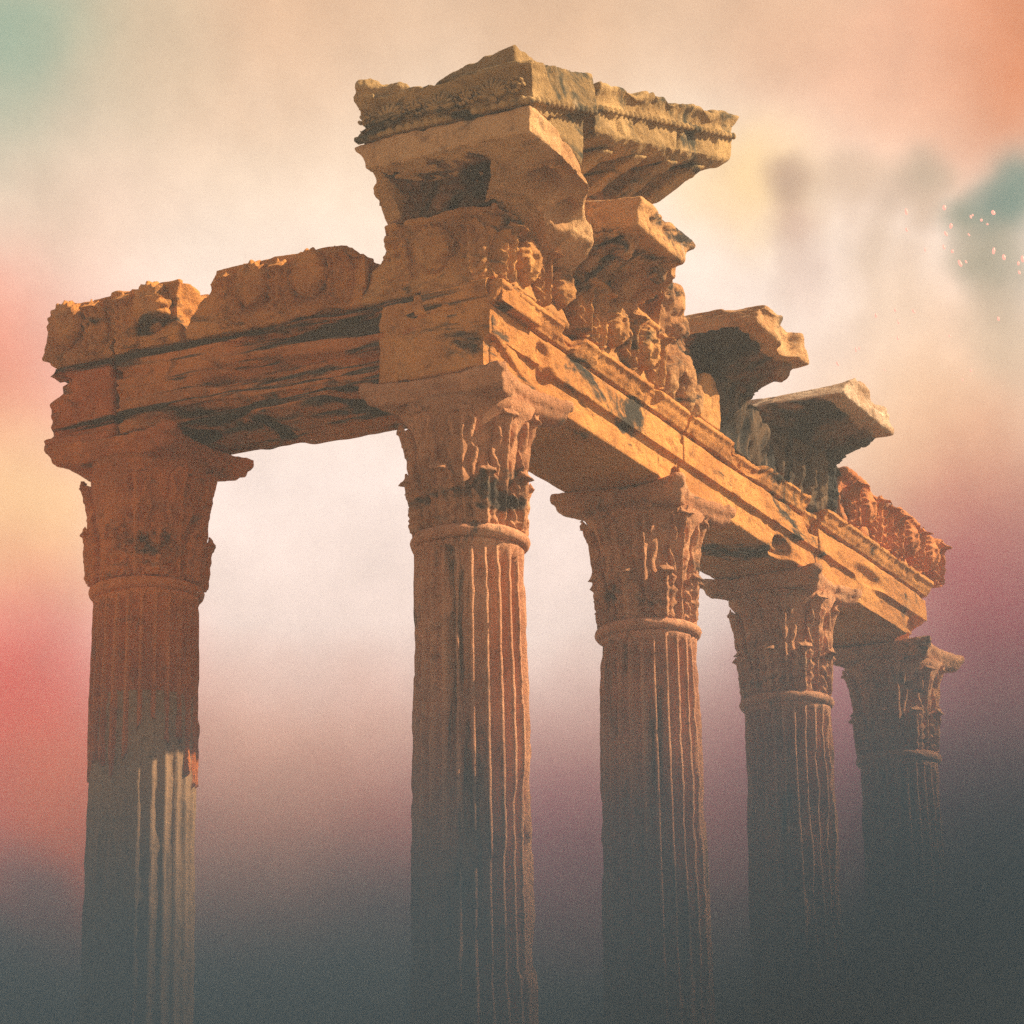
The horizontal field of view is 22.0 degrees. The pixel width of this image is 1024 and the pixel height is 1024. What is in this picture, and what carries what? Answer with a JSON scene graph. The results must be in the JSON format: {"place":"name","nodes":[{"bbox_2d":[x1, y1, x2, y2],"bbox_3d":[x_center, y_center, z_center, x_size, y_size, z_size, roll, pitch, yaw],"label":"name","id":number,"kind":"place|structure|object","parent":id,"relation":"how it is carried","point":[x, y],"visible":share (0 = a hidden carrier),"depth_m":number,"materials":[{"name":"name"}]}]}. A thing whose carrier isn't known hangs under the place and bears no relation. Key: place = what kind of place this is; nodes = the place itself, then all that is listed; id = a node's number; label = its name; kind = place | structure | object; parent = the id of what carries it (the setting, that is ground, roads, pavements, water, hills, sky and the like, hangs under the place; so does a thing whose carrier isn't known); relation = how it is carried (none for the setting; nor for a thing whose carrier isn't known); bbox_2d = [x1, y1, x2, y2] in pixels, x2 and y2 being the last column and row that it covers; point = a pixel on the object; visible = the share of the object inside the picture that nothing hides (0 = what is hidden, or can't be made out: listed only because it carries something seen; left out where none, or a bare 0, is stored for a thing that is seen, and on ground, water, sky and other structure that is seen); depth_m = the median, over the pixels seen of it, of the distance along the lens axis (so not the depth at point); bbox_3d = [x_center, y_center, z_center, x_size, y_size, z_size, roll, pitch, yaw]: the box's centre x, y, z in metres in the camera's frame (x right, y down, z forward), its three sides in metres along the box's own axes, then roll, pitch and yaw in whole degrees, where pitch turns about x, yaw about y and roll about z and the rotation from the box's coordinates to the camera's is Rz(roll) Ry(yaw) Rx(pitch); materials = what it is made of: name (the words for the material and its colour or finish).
{"place":"outdoors","nodes":[
{"label":"outdoors","id":0,"kind":"place"},
{"bbox_2d":[0,0,1023,1023],"label":"sky","id":1,"kind":"structure","parent":0,"point":[141,141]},
{"bbox_2d":[696,372,720,430],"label":"rounded slab","id":2,"kind":"structure","parent":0,"point":[710,414],"depth_m":25.49,"materials":[{"name":"stone"}]},
{"bbox_2d":[836,205,1023,380],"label":"embers","id":3,"kind":"object","parent":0,"point":[952,251],"visible":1,"depth_m":29.24},
{"bbox_3d":[0.224,9.607,25.711,8.979,0.664,15.788,-9,-18,26],"label":"stepped platform","id":4,"kind":"object","parent":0,"visible":0},
{"bbox_2d":[44,420,253,1023],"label":"stone column","id":5,"kind":"structure","parent":4,"relation":"on","point":[148,548],"depth_m":22.54,"materials":[{"name":"brown stone"}]},
{"bbox_2d":[44,358,122,481],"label":"architrave beam","id":6,"kind":"structure","parent":5,"relation":"on","point":[85,405],"depth_m":23.37,"materials":[{"name":"red stone"}]},
{"bbox_2d":[42,296,115,368],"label":"frieze block","id":7,"kind":"structure","parent":6,"relation":"on","point":[81,333],"depth_m":23.51,"materials":[{"name":"stone"}]},
{"bbox_2d":[358,360,573,1023],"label":"stone column","id":8,"kind":"structure","parent":4,"relation":"on","point":[467,437],"depth_m":21.11,"materials":[{"name":"brown stone"}]},
{"bbox_2d":[115,297,417,454],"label":"architrave beam","id":9,"kind":"structure","parent":8,"relation":"on","point":[289,383],"depth_m":22.77,"materials":[{"name":"stone"}]},
{"bbox_2d":[111,279,208,354],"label":"frieze block","id":10,"kind":"structure","parent":9,"relation":"on","point":[150,314],"depth_m":23.21,"materials":[{"name":"stone"}]},
{"bbox_2d":[185,245,379,341],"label":"frieze block","id":11,"kind":"structure","parent":9,"relation":"on","point":[306,283],"depth_m":22.58,"materials":[{"name":"stone"}]},
{"bbox_2d":[420,277,541,389],"bbox_3d":[-0.224,-1.407,22.076,0.774,0.746,1.053,-9,-18,26],"label":"architrave return","id":12,"kind":"object","parent":8,"relation":"on","point":[513,304],"visible":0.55,"depth_m":21.80,"materials":[{"name":"stone"}]},
{"bbox_2d":[379,278,690,492],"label":"architrave beam","id":13,"kind":"structure","parent":8,"relation":"on","point":[622,426],"depth_m":23.19,"materials":[{"name":"stone"}]},
{"bbox_2d":[360,202,576,330],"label":"frieze block","id":14,"kind":"structure","parent":13,"relation":"on","point":[461,245],"depth_m":21.98,"materials":[{"name":"stone"}]},
{"bbox_2d":[354,60,597,272],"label":"cornice block","id":15,"kind":"structure","parent":14,"relation":"on","point":[507,137],"depth_m":21.63,"materials":[{"name":"orange stone"}]},
{"bbox_2d":[353,78,428,123],"bbox_3d":[-0.866,-3.435,22.051,0.811,0.357,0.692,-9,-18,26],"label":"broken top stone","id":16,"kind":"object","parent":15,"relation":"on","point":[366,87],"visible":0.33,"depth_m":21.90,"materials":[{"name":"beige stone"}]},
{"bbox_2d":[436,45,533,84],"bbox_3d":[-0.240,-3.590,21.946,0.977,0.356,0.593,-9,-18,26],"label":"broken top stone","id":17,"kind":"object","parent":15,"relation":"on","point":[510,54],"visible":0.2,"depth_m":21.68,"materials":[{"name":"beige stone"}]},
{"bbox_2d":[562,268,675,389],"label":"frieze block","id":18,"kind":"structure","parent":13,"relation":"on","point":[596,314],"depth_m":23.61,"materials":[{"name":"stone"}]},
{"bbox_2d":[576,196,695,305],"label":"cornice block","id":19,"kind":"structure","parent":18,"relation":"on","point":[640,249],"depth_m":23.18,"materials":[{"name":"stone"}]},
{"bbox_2d":[586,190,631,200],"bbox_3d":[0.533,-2.855,24.306,0.781,1.115,2.479,-9,-18,26],"label":"gable stone","id":20,"kind":"object","parent":19,"relation":"on","point":[599,196],"visible":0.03,"depth_m":24.11,"materials":[{"name":"brown stone"}]},
{"bbox_2d":[580,81,738,203],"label":"raking cornice block","id":21,"kind":"structure","parent":20,"relation":"on","point":[651,148],"depth_m":23.79,"materials":[{"name":"stone"}]},
{"bbox_2d":[637,282,695,398],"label":"broken frieze block","id":22,"kind":"structure","parent":13,"relation":"on","point":[664,310],"depth_m":24.77,"materials":[{"name":"stone"}]},
{"bbox_2d":[667,352,703,416],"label":"broken frieze block","id":23,"kind":"structure","parent":13,"relation":"on","point":[690,397],"depth_m":24.90,"materials":[{"name":"stone"}]},
{"bbox_2d":[550,472,735,1023],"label":"stone column","id":24,"kind":"structure","parent":4,"relation":"on","point":[644,542],"depth_m":24.24,"materials":[{"name":"brown stone"}]},
{"bbox_2d":[670,415,817,579],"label":"architrave beam","id":25,"kind":"structure","parent":24,"relation":"on","point":[766,528],"depth_m":26.70,"materials":[{"name":"stone"}]},
{"bbox_2d":[709,372,775,470],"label":"broken frieze block","id":26,"kind":"structure","parent":25,"relation":"on","point":[745,429],"depth_m":26.66,"materials":[{"name":"stone"}]},
{"bbox_2d":[683,305,808,400],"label":"cornice block","id":27,"kind":"structure","parent":26,"relation":"on","point":[750,351],"depth_m":25.59,"materials":[{"name":"stone"}]},
{"bbox_2d":[769,426,841,513],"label":"broken frieze block","id":28,"kind":"structure","parent":25,"relation":"on","point":[803,466],"depth_m":27.88,"materials":[{"name":"stone"}]},
{"bbox_2d":[747,378,893,463],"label":"cornice block","id":29,"kind":"structure","parent":28,"relation":"on","point":[839,422],"depth_m":27.68,"materials":[{"name":"stone"}]},
{"bbox_2d":[701,563,861,1023],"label":"stone column","id":30,"kind":"structure","parent":4,"relation":"on","point":[782,623],"depth_m":27.39,"materials":[{"name":"brown stone"}]},
{"bbox_2d":[808,509,933,647],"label":"architrave beam","id":31,"kind":"structure","parent":30,"relation":"on","point":[889,606],"depth_m":29.78,"materials":[{"name":"stone"}]},
{"bbox_2d":[836,466,951,587],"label":"frieze block","id":32,"kind":"structure","parent":31,"relation":"on","point":[900,533],"depth_m":29.95,"materials":[{"name":"brown stone"}]},
{"bbox_2d":[833,635,963,1023],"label":"stone column","id":33,"kind":"structure","parent":4,"relation":"on","point":[894,693],"depth_m":30.50,"materials":[{"name":"brown stone"}]}
]}

